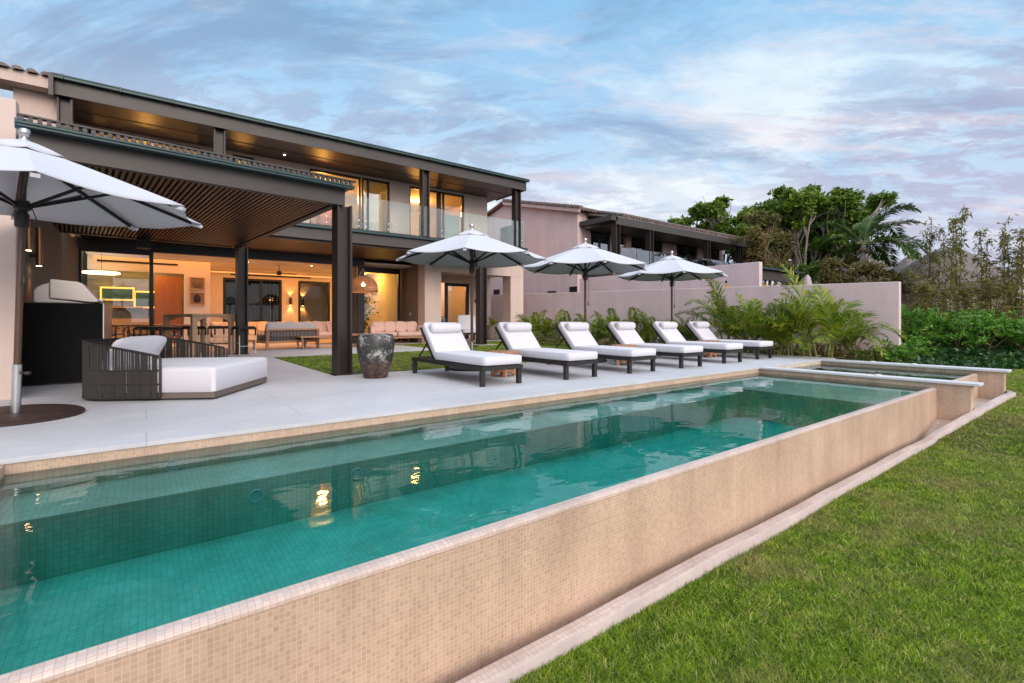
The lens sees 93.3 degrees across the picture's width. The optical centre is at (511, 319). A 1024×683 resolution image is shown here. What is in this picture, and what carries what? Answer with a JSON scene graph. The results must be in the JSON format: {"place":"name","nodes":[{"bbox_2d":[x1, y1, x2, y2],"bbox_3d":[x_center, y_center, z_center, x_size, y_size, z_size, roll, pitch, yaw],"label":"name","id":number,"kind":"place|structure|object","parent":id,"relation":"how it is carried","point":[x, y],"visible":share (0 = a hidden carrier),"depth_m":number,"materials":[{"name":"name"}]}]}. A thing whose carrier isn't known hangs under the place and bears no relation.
{"place":"outdoors","nodes":[
{"label":"outdoors","id":0,"kind":"place"},
{"bbox_2d":[75,234,263,321],"bbox_3d":[-14.393,-2.030,25.662,20.000,6.100,0.300,0,0,-37],"label":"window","id":1,"kind":"structure","parent":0,"point":[230,296],"depth_m":25.25,"materials":[{"name":"glass"}]},
{"bbox_2d":[22,357,332,396],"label":"house path","id":2,"kind":"structure","parent":0,"point":[278,369],"depth_m":7.81,"materials":[{"name":"grey concrete"}]},
{"bbox_2d":[21,303,111,385],"bbox_3d":[-7.030,0.343,7.660,0.978,1.155,2.100,0,0,-37],"label":"barbecue counter","id":3,"kind":"object","parent":2,"relation":"on","point":[54,335],"visible":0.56,"depth_m":6.82,"materials":[{"name":"black metal"}]},
{"bbox_2d":[33,279,106,303],"bbox_3d":[-6.648,-0.402,7.322,0.748,0.339,0.920,0,0,-37],"label":"barbecue grill","id":4,"kind":"object","parent":3,"relation":"on","point":[58,291],"visible":0.91,"depth_m":6.93,"materials":[{"name":"metal"}]},
{"bbox_2d":[172,339,407,349],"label":"living floor","id":5,"kind":"structure","parent":0,"point":[325,341],"depth_m":17.60,"materials":[{"name":"stone"}]},
{"bbox_2d":[210,322,234,342],"bbox_3d":[-11.095,0.475,18.566,0.950,0.778,2.000,0,0,-37],"label":"sofa","id":6,"kind":"object","parent":5,"relation":"on","point":[219,336],"visible":0.46,"depth_m":17.69,"materials":[{"name":"beige fabric"}]},
{"bbox_2d":[214,321,309,339],"bbox_3d":[-10.623,0.473,20.677,4.300,0.782,1.000,0,0,-37],"label":"sofa","id":7,"kind":"object","parent":5,"relation":"on","point":[260,326],"visible":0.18,"depth_m":20.61,"materials":[{"name":"beige fabric"}]},
{"bbox_2d":[306,321,352,344],"bbox_3d":[-6.814,0.488,18.543,0.950,0.852,1.900,0,0,43],"label":"sofa","id":8,"kind":"object","parent":5,"relation":"on","point":[325,328],"visible":0.2,"depth_m":18.22,"materials":[{"name":"beige fabric"}]},
{"bbox_2d":[165,344,427,357],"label":"house terrace","id":9,"kind":"structure","parent":0,"point":[288,351],"depth_m":13.85,"materials":[{"name":"concrete"}]},
{"bbox_2d":[14,112,355,375],"bbox_3d":[-6.310,-0.668,9.164,3.970,3.177,6.970,0,0,-43],"label":"pergola","id":10,"kind":"object","parent":9,"relation":"on","point":[236,205],"visible":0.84,"depth_m":7.71,"materials":[{"name":"brown metal"}]},
{"bbox_2d":[163,314,234,355],"bbox_3d":[-8.366,0.390,12.918,1.640,1.060,1.040,0,0,33],"label":"bar table","id":11,"kind":"object","parent":9,"relation":"on","point":[194,318],"visible":0.87,"depth_m":12.82,"materials":[{"name":"brown wood"}]},
{"bbox_2d":[253,322,319,349],"bbox_3d":[-7.126,0.495,15.296,0.900,0.850,1.715,0,0,38],"label":"sofa","id":12,"kind":"object","parent":9,"relation":"on","point":[281,332],"visible":0.92,"depth_m":14.92,"materials":[{"name":"beige fabric"}]},
{"bbox_2d":[275,341,606,375],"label":"garden lawn","id":13,"kind":"structure","parent":0,"point":[359,363],"depth_m":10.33,"materials":[{"name":"plant"}]},
{"bbox_2d":[515,310,553,343],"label":"areca palm","id":14,"kind":"object","parent":13,"relation":"on","point":[532,318],"visible":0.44,"depth_m":18.13,"materials":[{"name":"green plant"}]},
{"bbox_2d":[532,309,562,344],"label":"areca palm","id":15,"kind":"object","parent":13,"relation":"on","point":[550,331],"visible":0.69,"depth_m":17.33,"materials":[{"name":"green plant"}]},
{"bbox_2d":[568,314,611,343],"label":"areca palm","id":16,"kind":"object","parent":13,"relation":"on","point":[598,336],"visible":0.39,"depth_m":16.08,"materials":[{"name":"green plant"}]},
{"bbox_2d":[590,308,628,345],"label":"areca palm","id":17,"kind":"object","parent":13,"relation":"on","point":[603,328],"visible":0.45,"depth_m":15.42,"materials":[{"name":"green plant"}]},
{"bbox_2d":[603,306,660,342],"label":"areca palm","id":18,"kind":"object","parent":13,"relation":"on","point":[634,316],"visible":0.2,"depth_m":14.75,"materials":[{"name":"green plant"}]},
{"bbox_2d":[636,308,677,343],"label":"areca palm","id":19,"kind":"object","parent":13,"relation":"on","point":[645,320],"visible":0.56,"depth_m":14.49,"materials":[{"name":"green plant"}]},
{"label":"column pad","id":20,"kind":"structure","parent":13,"relation":"on","visible":0},
{"bbox_2d":[476,267,486,344],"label":"steel column","id":21,"kind":"structure","parent":20,"relation":"on","point":[481,305],"depth_m":17.78,"materials":[{"name":"brown metal"}]},
{"bbox_2d":[395,339,500,343],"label":"side terrace","id":22,"kind":"structure","parent":0,"point":[467,340],"depth_m":20.18,"materials":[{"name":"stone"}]},
{"bbox_2d":[368,321,423,342],"bbox_3d":[-4.526,0.494,18.832,2.000,0.852,0.950,0,0,-23],"label":"sofa","id":23,"kind":"object","parent":22,"relation":"on","point":[402,329],"visible":0.89,"depth_m":18.75,"materials":[{"name":"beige fabric"}]},
{"bbox_2d":[457,315,475,339],"bbox_3d":[-1.852,0.366,20.696,0.800,1.108,0.950,0,0,-22],"label":"terrace chair","id":24,"kind":"object","parent":22,"relation":"on","point":[463,321],"visible":0.62,"depth_m":20.90,"materials":[{"name":"white fabric"}]},
{"bbox_2d":[0,0,1023,305],"label":"sky","id":25,"kind":"structure","parent":0,"point":[652,109],"materials":[{"name":"blue"}]},
{"bbox_2d":[505,368,1023,682],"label":"front lawn","id":26,"kind":"structure","parent":0,"point":[849,557],"depth_m":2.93,"materials":[{"name":"plant"}]},
{"bbox_2d":[0,366,983,682],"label":"swimming pool","id":27,"kind":"structure","parent":26,"relation":"in","point":[446,546],"depth_m":3.23,"materials":[{"name":"tile"}]},
{"bbox_2d":[0,373,930,501],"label":"pool wall","id":28,"kind":"structure","parent":27,"relation":"in","point":[768,377],"depth_m":7.96,"materials":[{"name":"beige stone"}]},
{"bbox_2d":[737,351,862,359],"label":"planting soil","id":29,"kind":"structure","parent":0,"point":[826,357],"depth_m":12.37,"materials":[{"name":"brown soil"}]},
{"bbox_2d":[673,278,801,352],"bbox_3d":[6.130,-0.076,13.548,2.906,2.314,2.849,0,0,-8],"label":"areca palm","id":30,"kind":"object","parent":29,"relation":"on","point":[723,312],"visible":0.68,"depth_m":13.21,"materials":[{"name":"green plant"}]},
{"bbox_2d":[713,294,812,354],"bbox_3d":[6.452,0.177,12.644,2.522,1.761,1.652,0,0,28],"label":"areca palm","id":31,"kind":"object","parent":29,"relation":"on","point":[750,309],"visible":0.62,"depth_m":12.83,"materials":[{"name":"green plant"}]},
{"bbox_2d":[734,302,819,354],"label":"areca palm","id":32,"kind":"object","parent":29,"relation":"on","point":[768,331],"visible":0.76,"depth_m":12.02,"materials":[{"name":"green plant"}]},
{"bbox_2d":[756,302,843,355],"bbox_3d":[7.247,0.292,12.453,1.746,1.508,2.053,0,0,-9],"label":"areca palm","id":33,"kind":"object","parent":29,"relation":"on","point":[811,323],"visible":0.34,"depth_m":12.06,"materials":[{"name":"green plant"}]},
{"bbox_2d":[757,263,907,357],"bbox_3d":[7.773,-0.200,12.182,3.188,2.589,3.252,0,0,-36],"label":"areca palm","id":34,"kind":"object","parent":29,"relation":"on","point":[832,329],"visible":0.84,"depth_m":11.92,"materials":[{"name":"green plant"}]},
{"bbox_2d":[827,316,887,353],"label":"areca palm","id":35,"kind":"object","parent":29,"relation":"on","point":[850,341],"visible":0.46,"depth_m":12.30,"materials":[{"name":"green plant"}]},
{"bbox_2d":[929,345,1002,362],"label":"planted bank","id":36,"kind":"structure","parent":0,"point":[968,354],"depth_m":13.48,"materials":[{"name":"plant"}]},
{"bbox_2d":[851,339,928,363],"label":"hedge bush","id":37,"kind":"object","parent":36,"relation":"on","point":[900,352],"visible":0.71,"depth_m":11.49,"materials":[{"name":"green plant"}]},
{"bbox_2d":[901,267,925,311],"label":"bamboo","id":38,"kind":"object","parent":36,"relation":"on","point":[914,305],"visible":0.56,"depth_m":17.53,"materials":[{"name":"green plant"}]},
{"bbox_2d":[901,337,936,360],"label":"hedge bush","id":39,"kind":"object","parent":36,"relation":"on","point":[911,343],"visible":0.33,"depth_m":12.70,"materials":[{"name":"green plant"}]},
{"bbox_2d":[901,303,938,335],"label":"hedge bush","id":40,"kind":"object","parent":36,"relation":"on","point":[917,322],"visible":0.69,"depth_m":14.05,"materials":[{"name":"green plant"}]},
{"bbox_2d":[905,275,947,316],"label":"bamboo","id":41,"kind":"object","parent":36,"relation":"on","point":[924,286],"visible":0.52,"depth_m":16.14,"materials":[{"name":"green plant"}]},
{"bbox_2d":[913,215,941,310],"bbox_3d":[15.908,-1.611,18.503,1.120,4.764,0.961,0,0,-8],"label":"bamboo","id":42,"kind":"object","parent":36,"relation":"on","point":[929,241],"visible":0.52,"depth_m":18.48,"materials":[{"name":"green plant"}]},
{"bbox_2d":[901,325,967,346],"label":"hedge bush","id":43,"kind":"object","parent":36,"relation":"on","point":[929,338],"visible":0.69,"depth_m":13.67,"materials":[{"name":"green plant"}]},
{"bbox_2d":[920,285,957,318],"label":"bamboo","id":44,"kind":"object","parent":36,"relation":"on","point":[941,295],"visible":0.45,"depth_m":16.35,"materials":[{"name":"green plant"}]},
{"bbox_2d":[908,308,973,339],"bbox_3d":[12.605,0.258,14.254,1.446,1.208,1.269,0,0,32],"label":"hedge bush","id":45,"kind":"object","parent":36,"relation":"on","point":[937,320],"visible":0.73,"depth_m":13.95,"materials":[{"name":"green plant"}]},
{"bbox_2d":[931,215,964,315],"bbox_3d":[16.232,-1.558,18.007,1.036,4.662,0.908,0,0,32],"label":"bamboo","id":46,"kind":"object","parent":36,"relation":"on","point":[955,248],"visible":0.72,"depth_m":17.99,"materials":[{"name":"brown plant"}]},
{"bbox_2d":[896,248,1020,332],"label":"tree","id":47,"kind":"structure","parent":36,"relation":"on","point":[969,268],"depth_m":23.87,"materials":[{"name":"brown plant"}]},
{"bbox_2d":[944,206,975,319],"bbox_3d":[17.163,-1.784,18.556,1.006,5.111,1.028,0,0,27],"label":"bamboo","id":48,"kind":"object","parent":36,"relation":"on","point":[959,249],"visible":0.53,"depth_m":18.45,"materials":[{"name":"green plant"}]},
{"bbox_2d":[929,321,990,349],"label":"hedge bush","id":49,"kind":"object","parent":36,"relation":"on","point":[953,334],"visible":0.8,"depth_m":13.59,"materials":[{"name":"green plant"}]},
{"bbox_2d":[901,333,1023,368],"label":"ground cover","id":50,"kind":"object","parent":36,"relation":"on","point":[1008,358],"visible":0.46,"depth_m":13.00,"materials":[{"name":"green plant"}]},
{"bbox_2d":[934,309,1005,341],"bbox_3d":[13.493,0.286,14.211,1.770,1.207,1.434,0,0,-28],"label":"hedge bush","id":51,"kind":"object","parent":36,"relation":"on","point":[981,324],"visible":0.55,"depth_m":13.87,"materials":[{"name":"green plant"}]},
{"bbox_2d":[949,281,990,319],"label":"bamboo","id":52,"kind":"object","parent":36,"relation":"on","point":[965,300],"visible":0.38,"depth_m":16.45,"materials":[{"name":"green plant"}]},
{"bbox_2d":[969,228,1001,311],"bbox_3d":[17.590,-1.317,18.024,1.036,4.178,0.908,0,0,5],"label":"bamboo","id":53,"kind":"object","parent":36,"relation":"on","point":[986,263],"visible":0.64,"depth_m":17.98,"materials":[{"name":"green plant"}]},
{"bbox_2d":[952,318,1022,350],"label":"hedge bush","id":54,"kind":"object","parent":36,"relation":"on","point":[994,330],"visible":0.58,"depth_m":13.47,"materials":[{"name":"green plant"}]},
{"bbox_2d":[961,307,1020,322],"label":"hedge bush","id":55,"kind":"object","parent":36,"relation":"on","point":[990,313],"visible":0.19,"depth_m":14.96,"materials":[{"name":"green plant"}]},
{"bbox_2d":[971,277,1021,318],"bbox_3d":[16.167,-0.341,16.199,1.358,2.223,1.388,0,0,0],"label":"bamboo","id":56,"kind":"object","parent":36,"relation":"on","point":[992,296],"visible":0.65,"depth_m":16.25,"materials":[{"name":"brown plant"}]},
{"bbox_2d":[984,214,1019,317],"bbox_3d":[17.809,-1.504,17.489,0.961,4.551,1.120,0,0,29],"label":"bamboo","id":57,"kind":"object","parent":36,"relation":"on","point":[1001,242],"visible":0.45,"depth_m":17.54,"materials":[{"name":"green plant"}]},
{"bbox_2d":[987,317,1023,351],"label":"hedge bush","id":58,"kind":"object","parent":36,"relation":"on","point":[1013,323],"visible":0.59,"depth_m":13.40,"materials":[{"name":"green plant"}]},
{"bbox_2d":[996,238,1023,319],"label":"bamboo","id":59,"kind":"object","parent":36,"relation":"on","point":[1009,261],"visible":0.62,"depth_m":17.07,"materials":[{"name":"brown plant"}]},
{"bbox_2d":[1002,226,1023,318],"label":"bamboo","id":60,"kind":"object","parent":36,"relation":"on","point":[1020,271],"visible":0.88,"depth_m":16.59,"materials":[{"name":"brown plant"}]},
{"label":"garden ground","id":61,"kind":"structure","parent":0,"visible":0},
{"bbox_2d":[0,61,529,343],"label":"villa","id":62,"kind":"object","parent":61,"relation":"on","point":[392,222],"visible":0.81,"depth_m":16.87,"materials":[{"name":"beige paint"}]},
{"bbox_2d":[29,227,42,265],"bbox_3d":[-7.711,-1.177,7.835,0.152,0.625,0.084,0,0,-37],"label":"bronze sconce","id":63,"kind":"object","parent":62,"relation":"attached to","point":[38,255],"visible":1,"depth_m":7.82,"materials":[{"name":"gold metal"}]},
{"bbox_2d":[79,247,152,335],"bbox_3d":[-11.449,-0.548,14.003,1.710,2.924,0.090,0,0,-37],"label":"window","id":64,"kind":"structure","parent":62,"relation":"in","point":[150,254],"depth_m":14.34,"materials":[{"name":"black metal"}]},
{"bbox_2d":[189,277,204,290],"bbox_3d":[-11.461,-1.300,17.607,0.480,0.480,0.083,0,0,-37],"label":"framed mask","id":65,"kind":"object","parent":62,"relation":"attached to","point":[196,283],"visible":1,"depth_m":17.59,"materials":[{"name":"brown wood"}]},
{"bbox_2d":[223,277,281,321],"bbox_3d":[-11.497,-0.443,21.477,2.310,2.714,0.090,0,0,-37],"label":"window","id":66,"kind":"structure","parent":62,"relation":"in","point":[224,279],"depth_m":21.64,"materials":[{"name":"black metal"}]},
{"bbox_2d":[298,281,329,321],"bbox_3d":[-9.432,-0.443,23.039,1.430,2.714,0.090,0,0,-37],"label":"window","id":67,"kind":"structure","parent":62,"relation":"in","point":[328,283],"depth_m":23.23,"materials":[{"name":"black metal"}]},
{"bbox_2d":[310,168,360,228],"bbox_3d":[-5.969,-3.860,16.330,1.720,2.160,0.090,0,0,-37],"label":"window","id":68,"kind":"structure","parent":62,"relation":"in","point":[313,170],"depth_m":16.79,"materials":[{"name":"black metal"}]},
{"bbox_2d":[352,269,377,292],"bbox_3d":[-5.117,-1.612,16.630,0.982,1.370,0.982,0,0,-37],"label":"rattan pendant","id":69,"kind":"object","parent":62,"relation":"hanging from","point":[364,280],"visible":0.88,"depth_m":16.38,"materials":[{"name":"brown wicker"}]},
{"bbox_2d":[361,177,388,231],"bbox_3d":[-4.848,-3.860,17.153,1.000,2.160,0.090,0,0,-37],"label":"window","id":70,"kind":"structure","parent":62,"relation":"in","point":[367,180],"depth_m":16.95,"materials":[{"name":"black metal"}]},
{"bbox_2d":[364,270,399,340],"bbox_3d":[-5.545,-0.548,19.948,1.980,2.924,0.090,0,0,-37],"label":"window","id":71,"kind":"structure","parent":62,"relation":"in","point":[367,271],"depth_m":20.46,"materials":[{"name":"black metal"}]},
{"bbox_2d":[410,186,438,237],"bbox_3d":[-3.349,-3.860,18.312,1.250,2.160,0.090,0,0,-37],"label":"window","id":72,"kind":"structure","parent":62,"relation":"in","point":[437,192],"depth_m":18.62,"materials":[{"name":"black metal"}]},
{"bbox_2d":[439,191,463,238],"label":"window","id":73,"kind":"structure","parent":62,"relation":"in","point":[443,193],"depth_m":18.77,"materials":[{"name":"black metal"}]},
{"bbox_2d":[444,283,468,338],"bbox_3d":[-2.588,-0.380,22.611,1.250,2.600,0.090,0,0,-37],"label":"door frame","id":74,"kind":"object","parent":62,"relation":"in","point":[446,285],"depth_m":22.52,"materials":[{"name":"black metal"}]},
{"bbox_2d":[487,199,747,294],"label":"neighbour house","id":75,"kind":"structure","parent":61,"relation":"on","point":[551,229],"depth_m":24.48,"materials":[{"name":"paint"}]},
{"bbox_2d":[591,231,609,251],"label":"window","id":76,"kind":"structure","parent":75,"relation":"in","point":[601,240],"depth_m":23.91,"materials":[{"name":"black glass"}]},
{"bbox_2d":[631,237,661,259],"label":"window","id":77,"kind":"structure","parent":75,"relation":"in","point":[636,243],"depth_m":25.78,"materials":[{"name":"black glass"}]},
{"bbox_2d":[677,244,696,257],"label":"window","id":78,"kind":"structure","parent":75,"relation":"in","point":[683,250],"depth_m":28.22,"materials":[{"name":"black glass"}]},
{"bbox_2d":[580,262,761,291],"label":"terrace wall","id":79,"kind":"structure","parent":61,"relation":"on","point":[744,274],"depth_m":18.16,"materials":[{"name":"paint"}]},
{"bbox_2d":[491,282,900,360],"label":"boundary wall","id":80,"kind":"structure","parent":61,"relation":"on","point":[883,299],"depth_m":16.33,"materials":[{"name":"paint"}]},
{"bbox_2d":[499,332,893,361],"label":"undergrowth","id":81,"kind":"object","parent":61,"relation":"on","point":[820,353],"visible":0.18,"depth_m":12.65,"materials":[{"name":"green plant"}]},
{"bbox_2d":[667,194,745,264],"bbox_3d":[14.338,-3.998,35.151,6.939,10.015,5.278,0,0,6],"label":"garden tree","id":82,"kind":"object","parent":61,"relation":"on","point":[714,215],"visible":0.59,"depth_m":34.28,"materials":[{"name":"green plant"}]},
{"bbox_2d":[728,210,802,285],"bbox_3d":[15.316,-2.929,29.094,4.538,7.816,7.030,0,0,15],"label":"garden tree","id":83,"kind":"object","parent":61,"relation":"on","point":[758,238],"visible":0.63,"depth_m":28.73,"materials":[{"name":"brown plant"}]},
{"bbox_2d":[762,266,804,284],"bbox_3d":[9.979,-0.595,22.780,5.800,3.230,4.700,0,0,-37],"label":"neighbour pergola","id":84,"kind":"object","parent":61,"relation":"on","point":[772,274],"visible":0.12,"depth_m":21.38,"materials":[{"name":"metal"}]},
{"bbox_2d":[785,259,839,284],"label":"garden tree","id":85,"kind":"object","parent":61,"relation":"on","point":[810,270],"visible":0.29,"depth_m":28.66,"materials":[{"name":"green plant"}]},
{"bbox_2d":[733,181,898,284],"bbox_3d":[20.056,-4.258,33.011,12.836,10.486,6.960,0,0,-9],"label":"garden tree","id":86,"kind":"object","parent":61,"relation":"on","point":[808,210],"visible":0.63,"depth_m":31.37,"materials":[{"name":"green plant"}]},
{"bbox_2d":[815,249,906,283],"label":"garden tree","id":87,"kind":"object","parent":61,"relation":"on","point":[857,267],"visible":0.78,"depth_m":24.35,"materials":[{"name":"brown plant"}]},
{"bbox_2d":[813,202,935,282],"bbox_3d":[18.797,-2.487,25.390,5.302,6.865,4.856,0,0,37],"label":"coconut palm","id":88,"kind":"object","parent":61,"relation":"on","point":[864,229],"visible":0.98,"depth_m":24.94,"materials":[{"name":"green plant"}]},
{"bbox_3d":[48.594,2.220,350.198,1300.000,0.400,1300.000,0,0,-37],"label":"ground","id":89,"kind":"structure","parent":0,"visible":0},
{"bbox_2d":[455,390,1015,682],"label":"catch basin kerb","id":90,"kind":"structure","parent":89,"relation":"on","point":[521,662],"depth_m":2.99,"materials":[{"name":"stone"}]},
{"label":"deck foundation","id":91,"kind":"structure","parent":89,"relation":"on","visible":0},
{"bbox_2d":[0,353,834,464],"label":"pool deck","id":92,"kind":"structure","parent":91,"relation":"on","point":[98,426],"depth_m":5.37,"materials":[{"name":"concrete"}]},
{"bbox_2d":[0,97,18,399],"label":"garden wall","id":93,"kind":"structure","parent":92,"relation":"on","point":[9,109],"depth_m":5.55,"materials":[{"name":"paint"}]},
{"bbox_2d":[0,128,202,426],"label":"patio umbrella","id":94,"kind":"object","parent":92,"relation":"on","point":[39,182],"visible":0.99,"depth_m":4.53,"materials":[{"name":"white fabric"}]},
{"bbox_2d":[82,335,266,399],"bbox_3d":[-4.256,0.553,6.191,1.594,0.693,1.558,0,0,-5],"label":"daybed","id":95,"kind":"object","parent":92,"relation":"on","point":[134,367],"visible":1,"depth_m":5.50,"materials":[{"name":"fabric"}]},
{"bbox_2d":[356,333,394,378],"bbox_3d":[-2.163,0.575,7.667,0.590,0.690,0.590,0,0,-37],"label":"ceramic urn","id":96,"kind":"object","parent":92,"relation":"on","point":[375,352],"visible":1,"depth_m":7.45,"materials":[{"name":"grey ceramic"}]},
{"bbox_2d":[412,322,522,386],"bbox_3d":[-0.773,0.484,7.612,0.695,0.872,2.225,0,0,-37],"label":"sun lounger","id":97,"kind":"object","parent":92,"relation":"on","point":[446,344],"visible":1,"depth_m":7.53,"materials":[{"name":"white fabric"}]},
{"bbox_2d":[396,224,546,370],"bbox_3d":[-0.748,-0.433,9.013,2.620,2.706,2.620,0,0,22],"label":"patio umbrella","id":98,"kind":"object","parent":92,"relation":"on","point":[471,248],"visible":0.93,"depth_m":8.99,"materials":[{"name":"fabric"}]},
{"bbox_2d":[487,350,519,377],"bbox_3d":[-0.140,0.717,7.843,0.524,0.406,0.524,0,0,36],"label":"side table","id":99,"kind":"object","parent":92,"relation":"on","point":[505,372],"visible":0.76,"depth_m":7.75,"materials":[{"name":"brown wood"}]},
{"bbox_2d":[494,322,598,379],"bbox_3d":[0.448,0.484,8.385,0.695,0.872,2.225,0,0,-38],"label":"sun lounger","id":100,"kind":"object","parent":92,"relation":"on","point":[519,336],"visible":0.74,"depth_m":8.07,"materials":[{"name":"white fabric"}]},
{"bbox_2d":[522,238,646,362],"bbox_3d":[1.609,-0.433,10.620,2.620,2.706,2.620,0,0,15],"label":"patio umbrella","id":101,"kind":"object","parent":92,"relation":"on","point":[585,259],"visible":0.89,"depth_m":10.55,"materials":[{"name":"fabric"}]},
{"bbox_2d":[548,322,656,373],"bbox_3d":[1.634,0.484,9.220,0.695,0.872,2.225,0,0,-37],"label":"sun lounger","id":102,"kind":"object","parent":92,"relation":"on","point":[576,336],"visible":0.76,"depth_m":8.94,"materials":[{"name":"white fabric"}]},
{"bbox_2d":[597,322,703,368],"bbox_3d":[2.805,0.484,10.092,0.695,0.872,2.225,0,0,-37],"label":"sun lounger","id":103,"kind":"object","parent":92,"relation":"on","point":[623,333],"visible":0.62,"depth_m":9.74,"materials":[{"name":"white fabric"}]},
{"bbox_2d":[617,251,727,321],"bbox_3d":[4.171,-0.433,12.621,2.620,2.706,2.620,0,0,29],"label":"patio umbrella","id":104,"kind":"object","parent":92,"relation":"on","point":[671,268],"visible":0.87,"depth_m":12.47,"materials":[{"name":"fabric"}]},
{"bbox_2d":[650,321,742,363],"bbox_3d":[4.065,0.484,11.095,0.695,0.872,2.225,0,0,-36],"label":"sun lounger","id":105,"kind":"object","parent":92,"relation":"on","point":[668,332],"visible":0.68,"depth_m":10.92,"materials":[{"name":"white fabric"}]},
{"bbox_2d":[685,321,772,358],"bbox_3d":[5.265,0.484,12.128,0.695,0.872,2.225,0,0,-38],"label":"sun lounger","id":106,"kind":"object","parent":92,"relation":"on","point":[700,330],"visible":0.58,"depth_m":12.18,"materials":[{"name":"white fabric"}]},
{"bbox_2d":[780,359,1011,399],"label":"spa pool","id":107,"kind":"structure","parent":92,"relation":"in","point":[993,380],"depth_m":8.97,"materials":[{"name":"stone"}]},
{"bbox_2d":[794,364,971,379],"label":"spa water","id":108,"kind":"structure","parent":107,"relation":"in","point":[899,372],"depth_m":9.37,"materials":[{"name":"teal liquid"}]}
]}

